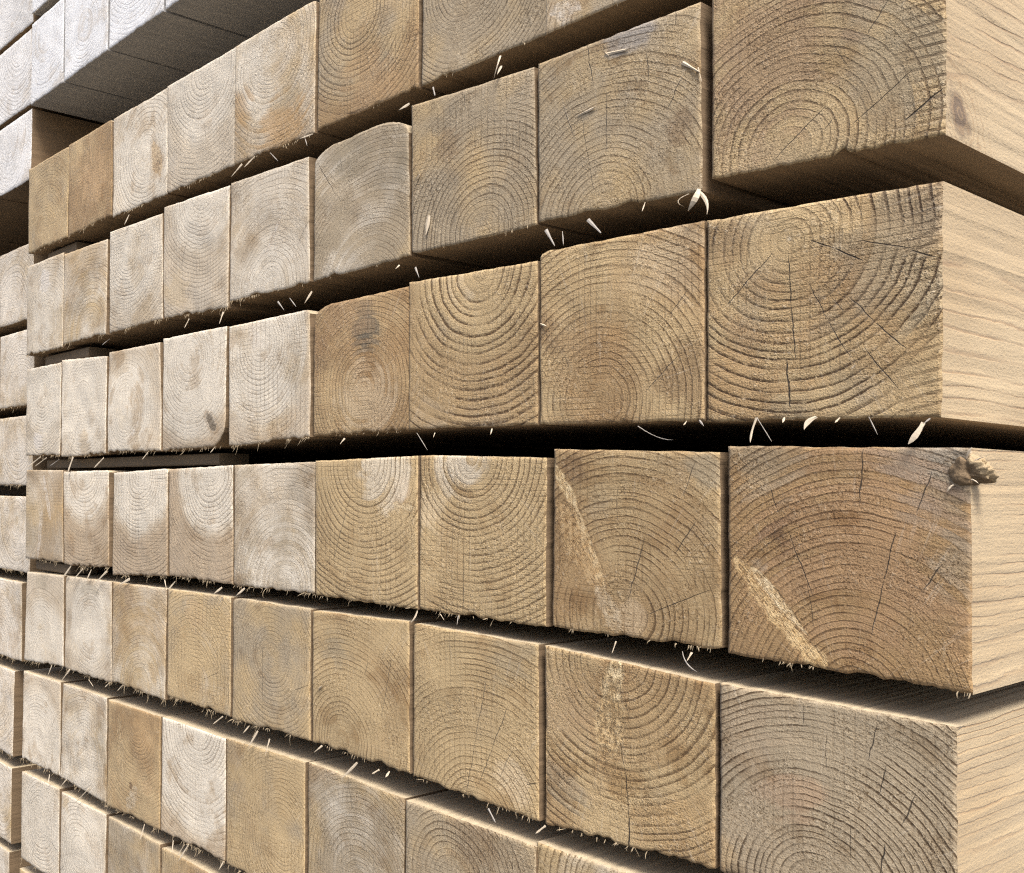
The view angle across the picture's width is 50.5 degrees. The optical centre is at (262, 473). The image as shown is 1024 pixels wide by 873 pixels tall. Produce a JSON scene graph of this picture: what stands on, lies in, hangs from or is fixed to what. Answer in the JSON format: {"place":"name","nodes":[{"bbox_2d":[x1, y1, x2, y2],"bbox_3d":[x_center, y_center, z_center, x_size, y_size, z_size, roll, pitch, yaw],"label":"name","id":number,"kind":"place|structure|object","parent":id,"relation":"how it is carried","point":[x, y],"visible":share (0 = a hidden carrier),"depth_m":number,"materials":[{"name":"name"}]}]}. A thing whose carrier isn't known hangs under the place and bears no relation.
{"place":"outdoors","nodes":[
{"label":"outdoors","id":0,"kind":"place"},
{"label":"squared timber","id":1,"kind":"object","parent":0,"visible":0},
{"bbox_3d":[-0.303,-0.289,1.544,0.090,0.060,0.650,1,-1,-36],"label":"bearer","id":2,"kind":"object","parent":1,"relation":"on","visible":0},
{"bbox_2d":[0,109,101,203],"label":"squared timber","id":3,"kind":"object","parent":2,"relation":"on","point":[31,138],"visible":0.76,"depth_m":1.17,"materials":[{"name":"grey wood"}]},
{"bbox_2d":[0,29,104,128],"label":"squared timber","id":4,"kind":"object","parent":3,"relation":"on","point":[15,76],"visible":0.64,"depth_m":1.18,"materials":[{"name":"grey wood"}]},
{"bbox_2d":[0,0,40,51],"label":"squared timber","id":5,"kind":"object","parent":4,"relation":"on","point":[18,19],"visible":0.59,"depth_m":1.18,"materials":[{"name":"grey wood"}]},
{"bbox_3d":[0.576,-0.272,2.188,0.090,0.060,0.650,1,-1,-36],"label":"bearer","id":6,"kind":"object","parent":1,"relation":"on","visible":0},
{"bbox_2d":[0,241,24,256],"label":"squared timber","id":7,"kind":"object","parent":6,"relation":"on","point":[6,247],"visible":0.06,"depth_m":1.46,"materials":[{"name":"wood"}]},
{"bbox_2d":[0,199,28,225],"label":"squared timber","id":8,"kind":"object","parent":6,"relation":"on","point":[13,212],"visible":0.15,"depth_m":1.28,"materials":[{"name":"brown wood"}]},
{"bbox_2d":[0,222,28,244],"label":"squared timber","id":9,"kind":"object","parent":6,"relation":"on","point":[14,233],"visible":0.05,"depth_m":1.39,"materials":[{"name":"brown wood"}]},
{"label":"ground","id":10,"kind":"structure","parent":0,"visible":0},
{"bbox_3d":[0.569,0.581,2.176,0.090,0.068,0.650,1,-1,-36],"label":"bearer","id":11,"kind":"object","parent":10,"relation":"on","visible":0},
{"bbox_2d":[0,837,30,872],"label":"squared timber","id":12,"kind":"object","parent":11,"relation":"on","point":[10,857],"visible":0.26,"depth_m":1.21,"materials":[{"name":"brown wood"}]},
{"bbox_2d":[0,750,42,844],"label":"squared timber","id":13,"kind":"object","parent":12,"relation":"on","point":[12,769],"visible":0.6,"depth_m":1.20,"materials":[{"name":"beige wood"}]},
{"bbox_2d":[0,658,58,757],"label":"squared timber","id":14,"kind":"object","parent":13,"relation":"on","point":[11,705],"visible":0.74,"depth_m":1.20,"materials":[{"name":"beige wood"}]},
{"bbox_2d":[0,575,26,662],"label":"squared timber","id":15,"kind":"object","parent":14,"relation":"on","point":[13,589],"visible":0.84,"depth_m":1.20,"materials":[{"name":"beige wood"}]},
{"bbox_2d":[0,496,112,573],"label":"squared timber","id":16,"kind":"object","parent":15,"relation":"on","point":[12,532],"visible":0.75,"depth_m":1.20,"materials":[{"name":"beige wood"}]},
{"bbox_2d":[0,486,25,494],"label":"spacer lath","id":17,"kind":"object","parent":16,"relation":"on","point":[17,490],"visible":0.31,"depth_m":1.34,"materials":[{"name":"brown wood"}]},
{"bbox_2d":[0,416,275,489],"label":"squared timber","id":18,"kind":"object","parent":16,"relation":"on","point":[15,461],"visible":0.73,"depth_m":1.20,"materials":[{"name":"beige wood"}]},
{"bbox_2d":[0,414,25,418],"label":"spacer lath","id":19,"kind":"object","parent":18,"relation":"on","point":[12,416],"visible":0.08,"depth_m":1.35,"materials":[{"name":"brown wood"}]},
{"bbox_2d":[0,330,45,410],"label":"squared timber","id":20,"kind":"object","parent":18,"relation":"on","point":[16,363],"visible":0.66,"depth_m":1.20,"materials":[{"name":"beige wood"}]},
{"bbox_2d":[0,244,47,329],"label":"squared timber","id":21,"kind":"object","parent":20,"relation":"on","point":[16,264],"visible":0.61,"depth_m":1.21,"materials":[{"name":"beige wood"}]},
{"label":"squared timber","id":22,"kind":"object","parent":11,"relation":"on","visible":0},
{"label":"squared timber","id":23,"kind":"object","parent":22,"relation":"on","visible":0},
{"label":"squared timber","id":24,"kind":"object","parent":23,"relation":"on","visible":0},
{"bbox_2d":[0,569,26,575],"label":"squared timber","id":25,"kind":"object","parent":24,"relation":"on","point":[3,572],"visible":0.03,"depth_m":1.30,"materials":[{"name":"wood"}]},
{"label":"squared timber","id":26,"kind":"object","parent":25,"relation":"on","visible":0},
{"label":"squared timber","id":27,"kind":"object","parent":26,"relation":"on","visible":0},
{"bbox_2d":[0,338,26,415],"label":"squared timber","id":28,"kind":"object","parent":27,"relation":"on","point":[12,412],"visible":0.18,"depth_m":1.30,"materials":[{"name":"brown wood"}]},
{"bbox_2d":[0,257,23,337],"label":"squared timber","id":29,"kind":"object","parent":28,"relation":"on","point":[5,331],"visible":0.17,"depth_m":1.27,"materials":[{"name":"beige wood"}]},
{"bbox_3d":[0.262,0.562,0.954,0.090,0.068,0.900,1,-1,-36],"label":"bearer","id":30,"kind":"object","parent":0,"visible":0},
{"bbox_2d":[20,865,41,872],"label":"squared timber","id":31,"kind":"object","parent":30,"relation":"on","point":[30,869],"visible":0.12,"depth_m":1.12,"materials":[{"name":"brown wood"}]},
{"bbox_2d":[19,768,78,872],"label":"squared timber","id":32,"kind":"object","parent":31,"relation":"on","point":[41,823],"visible":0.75,"depth_m":1.08,"materials":[{"name":"beige wood"}]},
{"bbox_2d":[20,667,98,781],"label":"squared timber","id":33,"kind":"object","parent":32,"relation":"on","point":[42,715],"visible":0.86,"depth_m":1.08,"materials":[{"name":"brown wood"}]},
{"bbox_2d":[24,568,112,676],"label":"squared timber","id":34,"kind":"object","parent":33,"relation":"on","point":[45,630],"visible":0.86,"depth_m":1.08,"materials":[{"name":"brown wood"}]},
{"bbox_2d":[26,470,86,565],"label":"squared timber","id":35,"kind":"object","parent":34,"relation":"on","point":[45,514],"visible":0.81,"depth_m":1.08,"materials":[{"name":"beige wood"}]},
{"bbox_2d":[26,362,62,466],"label":"squared timber","id":36,"kind":"object","parent":35,"relation":"on","point":[43,414],"visible":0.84,"depth_m":1.09,"materials":[{"name":"brown wood"}]},
{"bbox_2d":[26,253,119,358],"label":"squared timber","id":37,"kind":"object","parent":36,"relation":"on","point":[45,302],"visible":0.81,"depth_m":1.09,"materials":[{"name":"beige wood"}]},
{"bbox_2d":[29,147,99,256],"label":"squared timber","id":38,"kind":"object","parent":37,"relation":"on","point":[48,205],"visible":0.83,"depth_m":1.09,"materials":[{"name":"brown wood"}]},
{"bbox_2d":[48,242,91,257],"bbox_3d":[-0.199,-0.233,1.099,0.030,0.010,0.069,1,-1,-36],"label":"spacer lath","id":39,"kind":"object","parent":37,"relation":"on","point":[75,246],"visible":0.38,"depth_m":1.07,"materials":[{"name":"brown wood"}]},
{"bbox_2d":[45,347,114,365],"bbox_3d":[-0.192,-0.122,1.086,0.030,0.010,0.102,1,-1,-36],"label":"spacer lath","id":40,"kind":"object","parent":36,"relation":"on","point":[86,352],"visible":0.62,"depth_m":1.05,"materials":[{"name":"brown wood"}]},
{"bbox_2d":[47,453,248,468],"bbox_3d":[-0.122,-0.011,0.995,0.030,0.010,0.334,1,-1,-36],"label":"spacer lath","id":41,"kind":"object","parent":35,"relation":"on","point":[210,459],"visible":0.99,"depth_m":0.94,"materials":[{"name":"brown wood"}]},
{"bbox_2d":[36,560,96,574],"bbox_3d":[-0.208,0.098,1.096,0.030,0.010,0.083,1,-1,-36],"label":"spacer lath","id":42,"kind":"object","parent":34,"relation":"on","point":[60,567],"visible":0.79,"depth_m":1.07,"materials":[{"name":"brown wood"}]},
{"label":"squared timber","id":43,"kind":"object","parent":30,"relation":"on","visible":0},
{"bbox_2d":[60,789,124,872],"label":"squared timber","id":44,"kind":"object","parent":43,"relation":"on","point":[84,831],"visible":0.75,"depth_m":1.01,"materials":[{"name":"beige wood"}]},
{"bbox_2d":[60,679,148,804],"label":"squared timber","id":45,"kind":"object","parent":44,"relation":"on","point":[84,739],"visible":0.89,"depth_m":1.00,"materials":[{"name":"brown wood"}]},
{"bbox_2d":[61,574,181,688],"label":"squared timber","id":46,"kind":"object","parent":45,"relation":"on","point":[89,623],"visible":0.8,"depth_m":1.00,"materials":[{"name":"brown wood"}]},
{"bbox_2d":[62,470,132,584],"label":"squared timber","id":47,"kind":"object","parent":46,"relation":"on","point":[88,515],"visible":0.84,"depth_m":1.00,"materials":[{"name":"brown wood"}]},
{"bbox_2d":[61,356,346,472],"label":"squared timber","id":48,"kind":"object","parent":47,"relation":"on","point":[84,410],"visible":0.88,"depth_m":1.02,"materials":[{"name":"brown wood"}]},
{"bbox_2d":[63,239,162,349],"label":"squared timber","id":49,"kind":"object","parent":48,"relation":"on","point":[86,296],"visible":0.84,"depth_m":1.02,"materials":[{"name":"beige wood"}]},
{"bbox_2d":[69,120,137,241],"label":"squared timber","id":50,"kind":"object","parent":49,"relation":"on","point":[91,175],"visible":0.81,"depth_m":1.01,"materials":[{"name":"brown wood"}]},
{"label":"squared timber","id":51,"kind":"object","parent":30,"relation":"on","visible":0},
{"bbox_2d":[108,814,184,872],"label":"squared timber","id":52,"kind":"object","parent":51,"relation":"on","point":[130,850],"visible":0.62,"depth_m":0.93,"materials":[{"name":"beige wood"}]},
{"bbox_2d":[105,695,212,838],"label":"squared timber","id":53,"kind":"object","parent":52,"relation":"on","point":[134,786],"visible":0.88,"depth_m":0.93,"materials":[{"name":"brown wood"}]},
{"bbox_2d":[112,578,231,704],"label":"squared timber","id":54,"kind":"object","parent":53,"relation":"on","point":[140,638],"visible":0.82,"depth_m":0.92,"materials":[{"name":"brown wood"}]},
{"bbox_2d":[113,469,169,589],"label":"squared timber","id":55,"kind":"object","parent":54,"relation":"on","point":[141,533],"visible":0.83,"depth_m":0.92,"materials":[{"name":"brown wood"}]},
{"bbox_2d":[108,342,368,458],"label":"squared timber","id":56,"kind":"object","parent":55,"relation":"on","point":[135,407],"visible":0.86,"depth_m":0.93,"materials":[{"name":"brown wood"}]},
{"bbox_2d":[102,213,230,344],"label":"squared timber","id":57,"kind":"object","parent":56,"relation":"on","point":[136,279],"visible":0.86,"depth_m":0.94,"materials":[{"name":"grey wood"}]},
{"bbox_2d":[113,89,191,224],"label":"squared timber","id":58,"kind":"object","parent":57,"relation":"on","point":[141,193],"visible":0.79,"depth_m":0.93,"materials":[{"name":"brown wood"}]},
{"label":"squared timber","id":59,"kind":"object","parent":30,"relation":"on","visible":0},
{"bbox_2d":[162,843,245,872],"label":"squared timber","id":60,"kind":"object","parent":59,"relation":"on","point":[205,861],"visible":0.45,"depth_m":0.86,"materials":[{"name":"brown wood"}]},
{"bbox_2d":[161,710,272,864],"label":"squared timber","id":61,"kind":"object","parent":60,"relation":"on","point":[194,782],"visible":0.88,"depth_m":0.85,"materials":[{"name":"brown wood"}]},
{"bbox_2d":[167,585,308,723],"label":"squared timber","id":62,"kind":"object","parent":61,"relation":"on","point":[200,645],"visible":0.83,"depth_m":0.84,"materials":[{"name":"brown wood"}]},
{"bbox_2d":[168,465,235,593],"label":"squared timber","id":63,"kind":"object","parent":62,"relation":"on","point":[202,516],"visible":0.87,"depth_m":0.84,"materials":[{"name":"brown wood"}]},
{"bbox_2d":[163,326,547,457],"bbox_3d":[0.586,-0.054,1.329,1.604,0.102,0.098,1,-1,-36],"label":"squared timber","id":64,"kind":"object","parent":63,"relation":"on","point":[196,393],"visible":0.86,"depth_m":0.86,"materials":[{"name":"brown wood"}]},
{"bbox_2d":[164,185,299,327],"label":"squared timber","id":65,"kind":"object","parent":64,"relation":"on","point":[197,239],"visible":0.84,"depth_m":0.85,"materials":[{"name":"brown wood"}]},
{"bbox_2d":[167,47,262,197],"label":"squared timber","id":66,"kind":"object","parent":65,"relation":"on","point":[201,126],"visible":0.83,"depth_m":0.85,"materials":[{"name":"beige wood"}]},
{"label":"squared timber","id":67,"kind":"object","parent":30,"relation":"on","visible":0},
{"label":"squared timber","id":68,"kind":"object","parent":67,"relation":"on","visible":0},
{"bbox_2d":[219,730,348,872],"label":"squared timber","id":69,"kind":"object","parent":68,"relation":"on","point":[267,816],"visible":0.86,"depth_m":0.77,"materials":[{"name":"brown wood"}]},
{"bbox_2d":[228,593,380,754],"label":"squared timber","id":70,"kind":"object","parent":69,"relation":"on","point":[273,666],"visible":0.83,"depth_m":0.76,"materials":[{"name":"brown wood"}]},
{"bbox_2d":[218,462,315,604],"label":"squared timber","id":71,"kind":"object","parent":70,"relation":"on","point":[275,529],"visible":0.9,"depth_m":0.76,"materials":[{"name":"brown wood"}]},
{"bbox_2d":[229,310,595,457],"bbox_3d":[0.648,-0.054,1.245,1.602,0.101,0.102,1,-1,-36],"label":"squared timber","id":72,"kind":"object","parent":71,"relation":"on","point":[271,382],"visible":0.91,"depth_m":0.78,"materials":[{"name":"beige wood"}]},
{"bbox_2d":[229,157,380,310],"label":"squared timber","id":73,"kind":"object","parent":72,"relation":"on","point":[272,239],"visible":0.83,"depth_m":0.77,"materials":[{"name":"brown wood"}]},
{"bbox_2d":[231,1,346,176],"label":"squared timber","id":74,"kind":"object","parent":73,"relation":"on","point":[276,96],"visible":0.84,"depth_m":0.77,"materials":[{"name":"brown wood"}]},
{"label":"squared timber","id":75,"kind":"object","parent":30,"relation":"on","visible":0},
{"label":"squared timber","id":76,"kind":"object","parent":75,"relation":"on","visible":0},
{"bbox_2d":[308,754,448,872],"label":"squared timber","id":77,"kind":"object","parent":76,"relation":"on","point":[357,818],"visible":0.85,"depth_m":0.69,"materials":[{"name":"beige wood"}]},
{"bbox_2d":[312,605,477,779],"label":"squared timber","id":78,"kind":"object","parent":77,"relation":"on","point":[363,682],"visible":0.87,"depth_m":0.68,"materials":[{"name":"brown wood"}]},
{"bbox_2d":[315,456,421,610],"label":"squared timber","id":79,"kind":"object","parent":78,"relation":"on","point":[367,530],"visible":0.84,"depth_m":0.68,"materials":[{"name":"beige wood"}]},
{"bbox_2d":[314,287,728,452],"bbox_3d":[0.708,-0.057,1.162,1.604,0.098,0.097,1,-1,-36],"label":"squared timber","id":80,"kind":"object","parent":79,"relation":"on","point":[361,367],"visible":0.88,"depth_m":0.70,"materials":[{"name":"brown wood"}]},
{"bbox_2d":[314,122,493,291],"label":"squared timber","id":81,"kind":"object","parent":80,"relation":"on","point":[363,214],"visible":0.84,"depth_m":0.69,"materials":[{"name":"brown wood"}]},
{"bbox_2d":[318,0,445,138],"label":"squared timber","id":82,"kind":"object","parent":81,"relation":"on","point":[370,64],"visible":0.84,"depth_m":0.69,"materials":[{"name":"brown wood"}]},
{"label":"squared timber","id":83,"kind":"object","parent":30,"relation":"on","visible":0},
{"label":"squared timber","id":84,"kind":"object","parent":83,"relation":"on","visible":0},
{"bbox_2d":[406,790,574,872],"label":"squared timber","id":85,"kind":"object","parent":84,"relation":"on","point":[450,831],"visible":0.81,"depth_m":0.61,"materials":[{"name":"beige wood"}]},
{"bbox_2d":[413,617,621,833],"bbox_3d":[0.768,0.157,1.075,1.604,0.104,0.104,1,-1,-36],"label":"squared timber","id":86,"kind":"object","parent":85,"relation":"on","point":[479,733],"visible":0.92,"depth_m":0.60,"materials":[{"name":"brown wood"}]},
{"bbox_2d":[411,455,554,626],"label":"squared timber","id":87,"kind":"object","parent":86,"relation":"on","point":[486,537],"visible":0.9,"depth_m":0.60,"materials":[{"name":"brown wood"}]},
{"bbox_2d":[409,261,873,448],"bbox_3d":[0.765,-0.056,1.083,1.604,0.106,0.100,1,-1,-36],"label":"squared timber","id":88,"kind":"object","parent":87,"relation":"on","point":[474,352],"visible":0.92,"depth_m":0.61,"materials":[{"name":"brown wood"}]},
{"bbox_2d":[412,67,606,276],"bbox_3d":[0.771,-0.165,1.078,1.604,0.111,0.114,1,-1,-36],"label":"squared timber","id":89,"kind":"object","parent":88,"relation":"on","point":[475,176],"visible":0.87,"depth_m":0.61,"materials":[{"name":"brown wood"}]},
{"bbox_2d":[422,0,578,94],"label":"squared timber","id":90,"kind":"object","parent":89,"relation":"on","point":[469,43],"visible":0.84,"depth_m":0.61,"materials":[{"name":"brown wood"}]},
{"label":"squared timber","id":91,"kind":"object","parent":30,"relation":"on","visible":0},
{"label":"squared timber","id":92,"kind":"object","parent":91,"relation":"on","visible":0},
{"bbox_2d":[537,830,723,872],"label":"squared timber","id":93,"kind":"object","parent":92,"relation":"on","point":[575,851],"visible":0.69,"depth_m":0.55,"materials":[{"name":"brown wood"}]},
{"bbox_2d":[545,635,810,868],"bbox_3d":[0.827,0.154,0.997,1.601,0.098,0.099,1,-1,-36],"label":"squared timber","id":94,"kind":"object","parent":93,"relation":"on","point":[633,743],"visible":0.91,"depth_m":0.52,"materials":[{"name":"beige wood"}]},
{"bbox_2d":[553,449,729,671],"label":"squared timber","id":95,"kind":"object","parent":94,"relation":"on","point":[641,545],"visible":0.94,"depth_m":0.52,"materials":[{"name":"brown wood"}]},
{"bbox_2d":[540,221,1023,451],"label":"squared timber","id":96,"kind":"object","parent":95,"relation":"on","point":[623,335],"visible":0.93,"depth_m":0.53,"materials":[{"name":"brown wood"}]},
{"bbox_2d":[538,2,794,243],"bbox_3d":[0.824,-0.163,1.004,1.606,0.105,0.099,1,-1,-36],"label":"squared timber","id":97,"kind":"object","parent":96,"relation":"on","point":[625,135],"visible":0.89,"depth_m":0.53,"materials":[{"name":"brown wood"}]},
{"bbox_2d":[545,0,711,47],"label":"squared timber","id":98,"kind":"object","parent":97,"relation":"on","point":[579,23],"visible":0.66,"depth_m":0.55,"materials":[{"name":"brown wood"}]},
{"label":"squared timber","id":99,"kind":"object","parent":30,"relation":"on","visible":0},
{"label":"squared timber","id":100,"kind":"object","parent":99,"relation":"on","visible":0},
{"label":"squared timber","id":101,"kind":"object","parent":100,"relation":"on","visible":0},
{"bbox_2d":[720,665,1023,872],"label":"squared timber","id":102,"kind":"object","parent":101,"relation":"on","point":[826,771],"visible":1,"depth_m":0.44,"materials":[{"name":"brown wood"}]},
{"bbox_2d":[728,446,1023,698],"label":"squared timber","id":103,"kind":"object","parent":102,"relation":"on","point":[900,563],"visible":1,"depth_m":0.43,"materials":[{"name":"brown wood"}]},
{"bbox_2d":[707,181,1023,446],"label":"squared timber","id":104,"kind":"object","parent":103,"relation":"on","point":[896,313],"visible":1,"depth_m":0.44,"materials":[{"name":"brown wood"}]},
{"bbox_2d":[700,0,1023,215],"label":"squared timber","id":105,"kind":"object","parent":104,"relation":"on","point":[818,100],"visible":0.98,"depth_m":0.45,"materials":[{"name":"brown wood"}]},
{"bbox_3d":[0.270,-0.365,0.967,0.090,0.068,0.900,1,-1,-36],"label":"bearer","id":106,"kind":"object","parent":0,"visible":0},
{"bbox_2d":[31,0,142,122],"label":"squared timber","id":107,"kind":"object","parent":106,"relation":"on","point":[51,89],"visible":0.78,"depth_m":1.11,"materials":[{"name":"grey wood"}]},
{"bbox_2d":[32,0,59,16],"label":"squared timber","id":108,"kind":"object","parent":107,"relation":"on","point":[41,8],"visible":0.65,"depth_m":1.12,"materials":[{"name":"grey wood"}]},
{"bbox_2d":[64,0,189,101],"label":"squared timber","id":109,"kind":"object","parent":106,"relation":"on","point":[93,61],"visible":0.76,"depth_m":1.04,"materials":[{"name":"grey wood"}]},
{"bbox_2d":[166,0,319,36],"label":"squared timber","id":110,"kind":"object","parent":106,"relation":"on","point":[249,18],"visible":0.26,"depth_m":0.91,"materials":[{"name":"wood"}]},
{"bbox_3d":[1.052,-0.351,1.540,0.090,0.068,0.900,1,-1,-36],"label":"bearer","id":111,"kind":"object","parent":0,"visible":0},
{"bbox_2d":[109,0,250,72],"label":"squared timber","id":112,"kind":"object","parent":111,"relation":"on","point":[155,31],"visible":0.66,"depth_m":0.96,"materials":[{"name":"grey wood"}]}
]}

